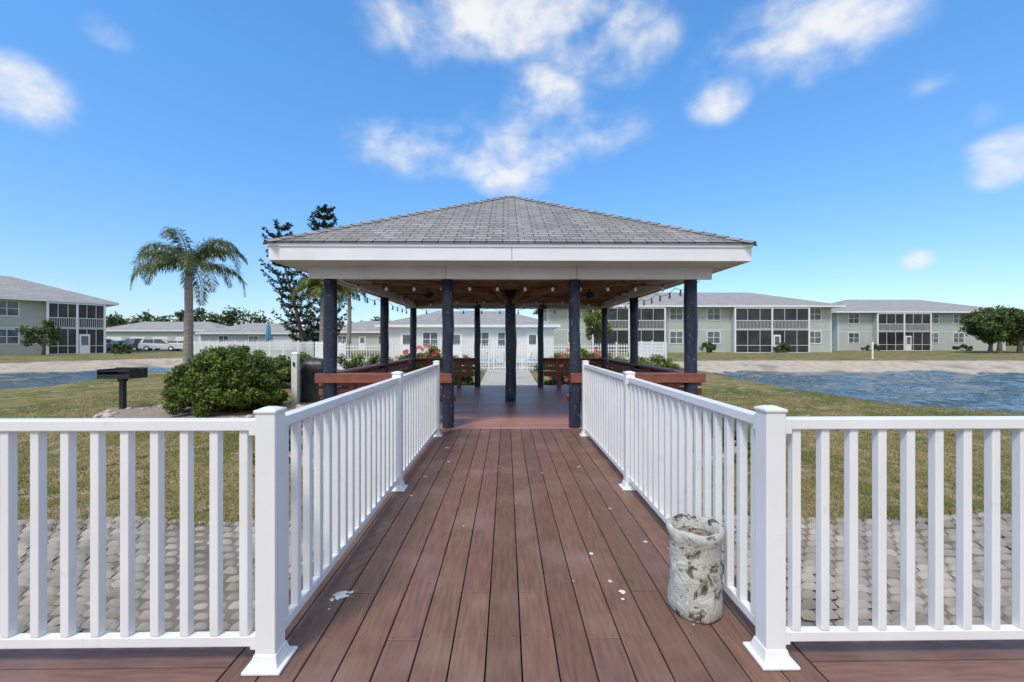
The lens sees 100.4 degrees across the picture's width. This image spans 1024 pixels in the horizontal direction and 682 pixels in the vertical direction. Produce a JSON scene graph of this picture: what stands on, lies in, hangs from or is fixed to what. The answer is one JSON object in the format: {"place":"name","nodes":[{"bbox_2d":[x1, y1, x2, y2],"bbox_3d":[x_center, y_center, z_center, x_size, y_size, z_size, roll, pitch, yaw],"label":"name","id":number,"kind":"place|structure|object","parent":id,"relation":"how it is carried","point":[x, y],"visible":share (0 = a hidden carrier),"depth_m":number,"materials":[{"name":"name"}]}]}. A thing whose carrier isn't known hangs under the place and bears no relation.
{"place":"outdoors","nodes":[
{"label":"outdoors","id":0,"kind":"place"},
{"bbox_2d":[481,369,537,384],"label":"concrete path","id":1,"kind":"structure","parent":0,"point":[498,377],"depth_m":17.46,"materials":[{"name":"grey concrete"}]},
{"bbox_2d":[0,343,1023,521],"bbox_3d":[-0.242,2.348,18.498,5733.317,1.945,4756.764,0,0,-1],"label":"ground","id":2,"kind":"structure","parent":0,"point":[1009,359],"depth_m":10.42,"materials":[{"name":"green plant"}]},
{"bbox_2d":[15,319,63,354],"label":"tree","id":3,"kind":"object","parent":2,"relation":"on","point":[52,332],"visible":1,"depth_m":41.60,"materials":[{"name":"green plant"}]},
{"bbox_2d":[0,299,89,354],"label":"walls","id":4,"kind":"structure","parent":2,"relation":"on","point":[32,313],"depth_m":43.99,"materials":[{"name":"grey paint"}]},
{"bbox_2d":[0,300,19,343],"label":"windows","id":5,"kind":"structure","parent":4,"relation":"attached to","point":[9,308],"depth_m":43.10,"materials":[{"name":"white glass"}]},
{"bbox_2d":[0,275,118,306],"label":"roof","id":6,"kind":"structure","parent":4,"relation":"on","point":[13,288],"depth_m":46.06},
{"bbox_2d":[45,301,105,353],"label":"screened porches","id":7,"kind":"object","parent":2,"relation":"on","point":[82,326],"visible":0.81,"depth_m":46.51,"materials":[{"name":"grey"}]},
{"bbox_2d":[110,343,132,353],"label":"foundation shrub","id":8,"kind":"object","parent":2,"relation":"on","point":[125,348],"visible":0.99,"depth_m":45.92,"materials":[{"name":"green plant"}]},
{"bbox_2d":[96,367,147,408],"bbox_3d":[-9.284,1.193,10.161,1.000,1.100,0.538,0,0,-1],"label":"park charcoal grill","id":9,"kind":"object","parent":2,"relation":"on","point":[122,375],"visible":0.97,"depth_m":10.13,"materials":[{"name":"black metal"}]},
{"bbox_2d":[106,331,200,340],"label":"walls","id":10,"kind":"structure","parent":2,"relation":"on","point":[170,335],"depth_m":75.17,"materials":[{"name":"grey paint"}]},
{"bbox_2d":[107,337,200,348],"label":"doors and windows","id":11,"kind":"structure","parent":10,"relation":"attached to","point":[166,338],"depth_m":75.13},
{"bbox_2d":[106,322,228,330],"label":"roof","id":12,"kind":"structure","parent":10,"relation":"on","point":[166,326],"depth_m":76.66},
{"bbox_2d":[128,226,247,365],"bbox_3d":[-17.752,-2.075,23.680,5.488,7.786,5.491,0,0,-29],"label":"queen palm","id":13,"kind":"object","parent":2,"relation":"on","point":[185,259],"visible":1,"depth_m":23.54,"materials":[{"name":"green plant"}]},
{"bbox_2d":[106,305,273,327],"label":"distant tree line","id":14,"kind":"object","parent":2,"relation":"on","point":[228,319],"visible":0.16,"depth_m":108.95,"materials":[{"name":"green plant"}]},
{"bbox_2d":[93,403,305,417],"bbox_3d":[-7.028,1.614,9.744,5.002,0.135,2.626,0,0,-1],"label":"mulch bed","id":15,"kind":"object","parent":2,"relation":"on","point":[154,411],"visible":0.48,"depth_m":9.57,"materials":[{"name":"beige gravel"}]},
{"bbox_2d":[160,344,288,417],"bbox_3d":[-6.669,0.895,9.988,2.701,1.668,2.302,0,0,-1],"label":"round shrub","id":16,"kind":"object","parent":15,"relation":"on","point":[223,378],"visible":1,"depth_m":9.41,"materials":[{"name":"green plant"}]},
{"bbox_2d":[106,349,293,350],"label":"parking lot","id":17,"kind":"structure","parent":2,"relation":"on","point":[168,350],"depth_m":61.35,"materials":[{"name":"grey asphalt"}]},
{"bbox_2d":[106,341,123,350],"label":"parked car","id":18,"kind":"object","parent":17,"relation":"on","point":[109,345],"visible":0.27,"depth_m":60.12,"materials":[{"name":"grey paint"}]},
{"bbox_2d":[122,338,159,350],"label":"parked car","id":19,"kind":"object","parent":17,"relation":"on","point":[134,342],"visible":0.3,"depth_m":59.89,"materials":[{"name":"grey paint"}]},
{"bbox_2d":[138,338,174,350],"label":"parked car","id":20,"kind":"object","parent":17,"relation":"on","point":[147,344],"visible":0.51,"depth_m":59.74,"materials":[{"name":"white paint"}]},
{"bbox_2d":[163,341,182,350],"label":"parked car","id":21,"kind":"object","parent":17,"relation":"on","point":[175,345],"visible":0.42,"depth_m":58.33,"materials":[{"name":"white paint"}]},
{"bbox_2d":[201,334,318,349],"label":"walls","id":22,"kind":"structure","parent":2,"relation":"on","point":[232,337],"depth_m":62.38,"materials":[{"name":"grey paint"}]},
{"bbox_2d":[218,336,291,349],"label":"doors and windows","id":23,"kind":"structure","parent":22,"relation":"attached to","point":[256,338],"depth_m":62.97,"materials":[{"name":"white glass"}]},
{"bbox_2d":[195,323,316,333],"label":"roof","id":24,"kind":"structure","parent":22,"relation":"on","point":[258,328],"depth_m":63.42,"materials":[{"name":"grey"}]},
{"bbox_2d":[265,322,270,340],"bbox_3d":[-20.983,-0.140,36.728,0.560,3.000,0.560,0,0,-1],"label":"closed umbrella","id":25,"kind":"object","parent":2,"relation":"on","point":[268,334],"visible":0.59,"depth_m":36.62,"materials":[{"name":"fabric"}]},
{"bbox_2d":[252,452,289,462],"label":"shrub","id":26,"kind":"object","parent":2,"relation":"on","point":[253,457],"visible":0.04,"depth_m":5.98,"materials":[{"name":"green plant"}]},
{"bbox_2d":[266,355,290,386],"bbox_3d":[-8.564,1.069,14.667,1.885,1.194,1.848,0,0,-31],"label":"shrub","id":27,"kind":"object","parent":2,"relation":"on","point":[275,359],"visible":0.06,"depth_m":14.64,"materials":[{"name":"green plant"}]},
{"bbox_2d":[258,219,319,344],"bbox_3d":[-20.354,-4.860,39.945,5.436,12.930,4.810,0,0,-1],"label":"norfolk pine","id":28,"kind":"object","parent":2,"relation":"on","point":[280,291],"visible":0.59,"depth_m":39.29,"materials":[{"name":"green plant"}]},
{"bbox_2d":[271,351,317,385],"bbox_3d":[-7.137,1.007,14.511,2.350,1.327,1.962,0,0,28],"label":"shrub","id":29,"kind":"object","parent":2,"relation":"on","point":[284,364],"visible":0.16,"depth_m":13.88,"materials":[{"name":"green plant"}]},
{"bbox_2d":[291,352,299,403],"bbox_3d":[-5.595,1.009,11.016,0.174,1.460,0.197,0,0,-1],"label":"white utility post","id":30,"kind":"object","parent":2,"relation":"on","point":[295,377],"visible":0.83,"depth_m":10.95,"materials":[{"name":"plastic"}]},
{"bbox_2d":[300,358,322,402],"bbox_3d":[-5.301,1.049,11.537,0.745,1.160,0.557,0,0,-1],"label":"covered barbecue grill","id":31,"kind":"object","parent":2,"relation":"on","point":[310,368],"visible":0.65,"depth_m":11.28,"materials":[{"name":"black fabric"}]},
{"bbox_2d":[290,276,346,341],"bbox_3d":[-13.955,-1.730,30.837,3.961,6.670,4.361,0,0,-1],"label":"palm tree","id":32,"kind":"object","parent":2,"relation":"on","point":[317,285],"visible":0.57,"depth_m":30.42,"materials":[{"name":"green plant"}]},
{"bbox_2d":[295,203,354,341],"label":"norfolk pine","id":33,"kind":"object","parent":2,"relation":"on","point":[324,209],"visible":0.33,"depth_m":40.44,"materials":[{"name":"green plant"}]},
{"bbox_2d":[317,321,379,348],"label":"bungalow","id":34,"kind":"object","parent":2,"relation":"on","point":[363,333],"visible":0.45,"depth_m":63.72,"materials":[{"name":"grey paint"}]},
{"bbox_2d":[338,336,379,348],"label":"doors and windows","id":35,"kind":"structure","parent":34,"relation":"in","point":[362,339],"depth_m":63.66,"materials":[{"name":"white glass"}]},
{"bbox_2d":[309,316,390,329],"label":"distant tree line","id":36,"kind":"object","parent":2,"relation":"on","point":[378,318],"depth_m":128.62,"materials":[{"name":"green plant"}]},
{"bbox_2d":[341,286,367,356],"bbox_3d":[-14.466,-2.250,37.802,3.302,7.702,3.361,0,0,-19],"label":"palm tree","id":37,"kind":"object","parent":2,"relation":"on","point":[349,320],"visible":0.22,"depth_m":37.67,"materials":[{"name":"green plant"}]},
{"bbox_2d":[337,353,473,370],"bbox_3d":[-5.003,1.016,20.228,6.482,0.957,1.210,0,0,-1],"label":"hedge","id":38,"kind":"object","parent":2,"relation":"on","point":[354,362],"visible":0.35,"depth_m":20.11,"materials":[{"name":"green plant"}]},
{"bbox_2d":[388,344,465,382],"bbox_3d":[-3.067,0.874,15.460,3.037,1.527,1.588,0,0,-1],"label":"hibiscus bush","id":39,"kind":"object","parent":2,"relation":"on","point":[433,353],"visible":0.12,"depth_m":15.29,"materials":[{"name":"green plant"}]},
{"bbox_2d":[193,340,666,370],"bbox_3d":[-12.652,0.741,31.275,45.817,1.573,18.202,0,0,11],"label":"pool fence","id":40,"kind":"object","parent":2,"relation":"on","point":[269,345],"visible":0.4,"depth_m":21.42,"materials":[{"name":"white plastic"}]},
{"bbox_2d":[454,376,474,384],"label":"shrub","id":41,"kind":"object","parent":2,"relation":"on","point":[468,380],"visible":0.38,"depth_m":13.38,"materials":[{"name":"green plant"}]},
{"bbox_2d":[375,311,559,356],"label":"clubhouse","id":42,"kind":"structure","parent":2,"relation":"on","point":[429,327],"depth_m":35.97},
{"bbox_2d":[400,332,537,356],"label":"doors and windows","id":43,"kind":"structure","parent":42,"relation":"in","point":[427,337],"depth_m":35.91,"materials":[{"name":"white glass"}]},
{"bbox_2d":[346,357,648,370],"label":"pool deck","id":44,"kind":"structure","parent":2,"relation":"on","point":[497,365],"depth_m":25.42,"materials":[{"name":"concrete"}]},
{"bbox_2d":[481,352,495,365],"bbox_3d":[-1.401,0.964,23.302,0.635,0.863,1.862,0,0,13],"label":"lounge chair","id":45,"kind":"object","parent":44,"relation":"on","point":[485,360],"visible":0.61,"depth_m":24.03,"materials":[{"name":"white plastic"}]},
{"bbox_2d":[481,358,536,363],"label":"swimming pool","id":46,"kind":"structure","parent":44,"relation":"in","point":[497,360],"depth_m":27.31,"materials":[{"name":"concrete"}]},
{"bbox_2d":[525,352,536,366],"bbox_3d":[1.192,0.964,23.336,0.635,0.863,1.862,0,0,-10],"label":"lounge chair","id":47,"kind":"object","parent":44,"relation":"on","point":[530,359],"visible":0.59,"depth_m":22.98,"materials":[{"name":"white plastic"}]},
{"bbox_2d":[254,434,750,672],"bbox_3d":[-0.019,2.256,1.450,17.800,1.888,9.700,0,0,-1],"label":"deck substructure","id":48,"kind":"object","parent":2,"relation":"on","point":[749,592],"visible":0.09,"depth_m":2.35,"materials":[{"name":"brown wood"}]},
{"bbox_2d":[0,639,1023,681],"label":"side platform deck","id":49,"kind":"structure","parent":48,"relation":"on","point":[930,661],"depth_m":1.73,"materials":[{"name":"brown wood"}]},
{"bbox_2d":[0,360,442,675],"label":"deck railing","id":50,"kind":"object","parent":49,"relation":"on","point":[371,441],"visible":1,"depth_m":1.71,"materials":[{"name":"white plastic"}]},
{"bbox_2d":[579,360,1023,670],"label":"deck railing","id":51,"kind":"object","parent":49,"relation":"on","point":[645,436],"visible":0.94,"depth_m":1.76,"materials":[{"name":"white plastic"}]},
{"bbox_2d":[218,429,826,681],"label":"boardwalk deck","id":52,"kind":"structure","parent":48,"relation":"on","point":[397,607],"depth_m":2.23,"materials":[{"name":"brown wood"}]},
{"bbox_2d":[328,447,693,624],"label":"bird droppings","id":53,"kind":"object","parent":52,"relation":"on","point":[340,594],"visible":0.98,"depth_m":2.19,"materials":[{"name":"white"}]},
{"bbox_2d":[293,433,744,637],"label":"deck screws","id":54,"kind":"object","parent":52,"relation":"attached to","point":[497,546],"visible":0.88,"depth_m":2.29,"materials":[{"name":"metal"}]},
{"bbox_2d":[666,513,724,623],"bbox_3d":[0.887,1.092,2.071,0.266,0.412,0.269,0,0,-1],"label":"ash urn","id":55,"kind":"object","parent":52,"relation":"on","point":[694,589],"visible":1,"depth_m":1.98,"materials":[{"name":"weathered stone"},{"name":"sand"}]},
{"bbox_2d":[263,195,756,444],"bbox_3d":[-0.046,-0.631,9.280,6.852,5.070,7.108,0,0,-1],"label":"gazebo","id":56,"kind":"object","parent":2,"relation":"on","point":[489,243],"visible":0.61,"depth_m":6.38,"materials":[{"name":"white paint"}]},
{"bbox_2d":[395,288,432,297],"bbox_3d":[-1.606,-0.940,8.136,1.210,0.240,1.153,0,0,-1],"label":"ceiling fan","id":57,"kind":"object","parent":56,"relation":"hanging from","point":[427,294],"visible":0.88,"depth_m":8.09,"materials":[{"name":"black metal"}]},
{"bbox_2d":[453,300,488,308],"bbox_3d":[-0.903,-0.940,10.855,1.207,0.240,1.176,0,0,-1],"label":"ceiling fan","id":58,"kind":"object","parent":56,"relation":"hanging from","point":[476,306],"visible":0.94,"depth_m":10.83,"materials":[{"name":"black metal"}]},
{"bbox_2d":[321,280,699,313],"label":"string lights","id":59,"kind":"object","parent":56,"relation":"attached to","point":[525,289],"visible":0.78,"depth_m":7.52,"materials":[{"name":"black plastic"}]},
{"bbox_2d":[522,301,556,308],"bbox_3d":[0.818,-0.940,10.877,1.207,0.240,1.174,0,0,-1],"label":"ceiling fan","id":60,"kind":"object","parent":56,"relation":"hanging from","point":[543,306],"visible":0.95,"depth_m":10.84,"materials":[{"name":"black metal"}]},
{"bbox_2d":[558,289,596,298],"bbox_3d":[1.497,-0.940,8.260,1.210,0.240,1.163,0,0,-1],"label":"ceiling fan","id":61,"kind":"object","parent":56,"relation":"hanging from","point":[589,295],"visible":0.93,"depth_m":8.17,"materials":[{"name":"black metal"}]},
{"bbox_2d":[0,389,1023,530],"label":"grass","id":62,"kind":"structure","parent":2,"relation":"on","point":[719,399],"depth_m":5.98,"materials":[{"name":"green plant"}]},
{"bbox_2d":[289,424,736,468],"bbox_3d":[-0.047,1.631,9.350,8.064,0.230,7.700,0,0,-1],"label":"landscape bed","id":63,"kind":"object","parent":2,"relation":"on","point":[735,449],"visible":0.03,"depth_m":6.36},
{"bbox_2d":[289,426,302,450],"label":"shrub","id":64,"kind":"object","parent":63,"relation":"on","point":[290,439],"visible":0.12,"depth_m":6.44,"materials":[{"name":"green plant"}]},
{"bbox_2d":[702,412,723,437],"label":"shrub","id":65,"kind":"object","parent":63,"relation":"on","point":[712,423],"visible":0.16,"depth_m":7.42,"materials":[{"name":"green plant"}]},
{"bbox_2d":[17,512,1011,681],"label":"revetment block mat","id":66,"kind":"object","parent":2,"relation":"on","point":[231,577],"visible":0.2,"depth_m":3.41,"materials":[{"name":"grey concrete"}]},
{"bbox_2d":[544,376,563,384],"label":"shrub","id":67,"kind":"object","parent":2,"relation":"on","point":[553,381],"visible":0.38,"depth_m":13.36,"materials":[{"name":"green plant"}]},
{"bbox_2d":[548,347,611,382],"bbox_3d":[2.616,0.915,15.543,2.444,1.454,1.737,0,0,24],"label":"hibiscus bush","id":68,"kind":"object","parent":2,"relation":"on","point":[584,353],"visible":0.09,"depth_m":15.36,"materials":[{"name":"green plant"}]},
{"bbox_2d":[583,309,613,353],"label":"tree","id":69,"kind":"object","parent":2,"relation":"on","point":[589,320],"visible":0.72,"depth_m":43.97,"materials":[{"name":"green plant"}]},
{"bbox_2d":[534,353,672,371],"bbox_3d":[4.341,1.009,20.337,6.616,0.959,1.225,0,0,-1],"label":"hedge","id":70,"kind":"object","parent":2,"relation":"on","point":[657,360],"visible":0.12,"depth_m":20.28,"materials":[{"name":"green plant"}]},
{"bbox_2d":[612,357,653,370],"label":"shrub","id":71,"kind":"object","parent":2,"relation":"on","point":[639,360],"visible":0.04,"depth_m":14.91,"materials":[{"name":"green plant"}]},
{"bbox_2d":[658,361,683,369],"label":"shrub","id":72,"kind":"object","parent":2,"relation":"on","point":[667,364],"visible":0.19,"depth_m":15.42,"materials":[{"name":"green plant"}]},
{"bbox_2d":[544,307,829,352],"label":"walls","id":73,"kind":"structure","parent":2,"relation":"on","point":[560,317],"depth_m":52.31,"materials":[{"name":"grey paint"}]},
{"bbox_2d":[532,292,845,314],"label":"roof","id":74,"kind":"structure","parent":73,"relation":"on","point":[726,299],"depth_m":53.41,"materials":[{"name":"grey"}]},
{"bbox_2d":[547,307,831,351],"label":"trim","id":75,"kind":"structure","parent":73,"relation":"attached to","point":[830,327],"depth_m":52.49,"materials":[{"name":"white paint"}]},
{"bbox_2d":[568,308,821,343],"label":"windows","id":76,"kind":"structure","parent":73,"relation":"attached to","point":[676,314],"depth_m":52.31,"materials":[{"name":"grey glass"}]},
{"bbox_2d":[591,307,809,352],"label":"screened porches","id":77,"kind":"object","parent":2,"relation":"on","point":[760,329],"visible":0.69,"depth_m":51.52,"materials":[{"name":"grey"}]},
{"bbox_2d":[699,341,716,352],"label":"foundation shrub","id":78,"kind":"object","parent":2,"relation":"on","point":[709,347],"visible":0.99,"depth_m":50.60,"materials":[{"name":"green plant"}]},
{"bbox_2d":[722,428,750,451],"bbox_3d":[3.445,1.501,6.512,0.583,0.397,0.476,0,0,-1],"label":"shrub","id":79,"kind":"object","parent":2,"relation":"on","point":[735,436],"visible":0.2,"depth_m":6.55,"materials":[{"name":"green plant"}]},
{"bbox_2d":[734,446,750,462],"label":"shrub","id":80,"kind":"object","parent":2,"relation":"on","point":[735,456],"visible":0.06,"depth_m":6.00,"materials":[{"name":"green plant"}]},
{"bbox_2d":[772,342,791,352],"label":"foundation shrub","id":81,"kind":"object","parent":2,"relation":"on","point":[784,345],"visible":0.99,"depth_m":50.78,"materials":[{"name":"green plant"}]},
{"bbox_2d":[861,344,881,350],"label":"foundation shrub","id":82,"kind":"object","parent":2,"relation":"on","point":[877,347],"visible":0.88,"depth_m":60.48,"materials":[{"name":"green plant"}]},
{"bbox_2d":[872,342,873,358],"bbox_3d":[27.772,0.837,32.866,0.300,1.526,0.300,0,0,-1],"label":"white pipe marker","id":83,"kind":"object","parent":2,"relation":"on","point":[872,350],"visible":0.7,"depth_m":32.82,"materials":[{"name":"plastic"}]},
{"bbox_2d":[872,313,931,350],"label":"screened porches","id":84,"kind":"object","parent":2,"relation":"on","point":[901,331],"visible":0.97,"depth_m":61.89,"materials":[{"name":"grey"}]},
{"bbox_2d":[832,313,1003,350],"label":"walls","id":85,"kind":"structure","parent":2,"relation":"on","point":[840,339],"depth_m":62.83,"materials":[{"name":"grey paint"}]},
{"bbox_2d":[848,313,963,342],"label":"windows","id":86,"kind":"structure","parent":85,"relation":"attached to","point":[853,318],"depth_m":62.78,"materials":[{"name":"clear glass"}]},
{"bbox_2d":[832,300,984,312],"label":"roof","id":87,"kind":"structure","parent":85,"relation":"on","point":[888,306],"depth_m":64.11,"materials":[{"name":"grey"}]},
{"bbox_2d":[838,331,1004,349],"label":"trim","id":88,"kind":"structure","parent":85,"relation":"attached to","point":[932,331],"depth_m":62.80,"materials":[{"name":"white paint"}]},
{"bbox_2d":[952,344,972,350],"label":"foundation shrub","id":89,"kind":"object","parent":2,"relation":"on","point":[967,347],"visible":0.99,"depth_m":60.54,"materials":[{"name":"green plant"}]},
{"bbox_2d":[963,310,1016,352],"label":"shade tree","id":90,"kind":"object","parent":2,"relation":"on","point":[992,328],"visible":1,"depth_m":48.07,"materials":[{"name":"green plant"}]},
{"bbox_2d":[957,306,1023,352],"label":"shade tree","id":91,"kind":"object","parent":2,"relation":"on","point":[1016,316],"visible":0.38,"depth_m":49.85,"materials":[{"name":"green plant"}]},
{"bbox_2d":[965,304,1023,351],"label":"shade tree","id":92,"kind":"object","parent":2,"relation":"on","point":[1019,346],"visible":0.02,"depth_m":52.73,"materials":[{"name":"green plant"}]},
{"bbox_2d":[1005,338,1023,345],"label":"distant tree line","id":93,"kind":"object","parent":2,"relation":"on","point":[1010,343],"visible":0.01,"depth_m":125.84,"materials":[{"name":"green plant"}]},
{"bbox_2d":[0,367,1023,681],"bbox_3d":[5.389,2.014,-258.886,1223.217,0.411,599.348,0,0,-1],"label":"lake water","id":94,"kind":"structure","parent":0,"point":[990,391],"depth_m":19.88,"materials":[{"name":"blue liquid"}]},
{"bbox_2d":[0,0,1023,326],"label":"sky","id":95,"kind":"structure","parent":0,"point":[866,149],"materials":[{"name":"blue"}]}
]}

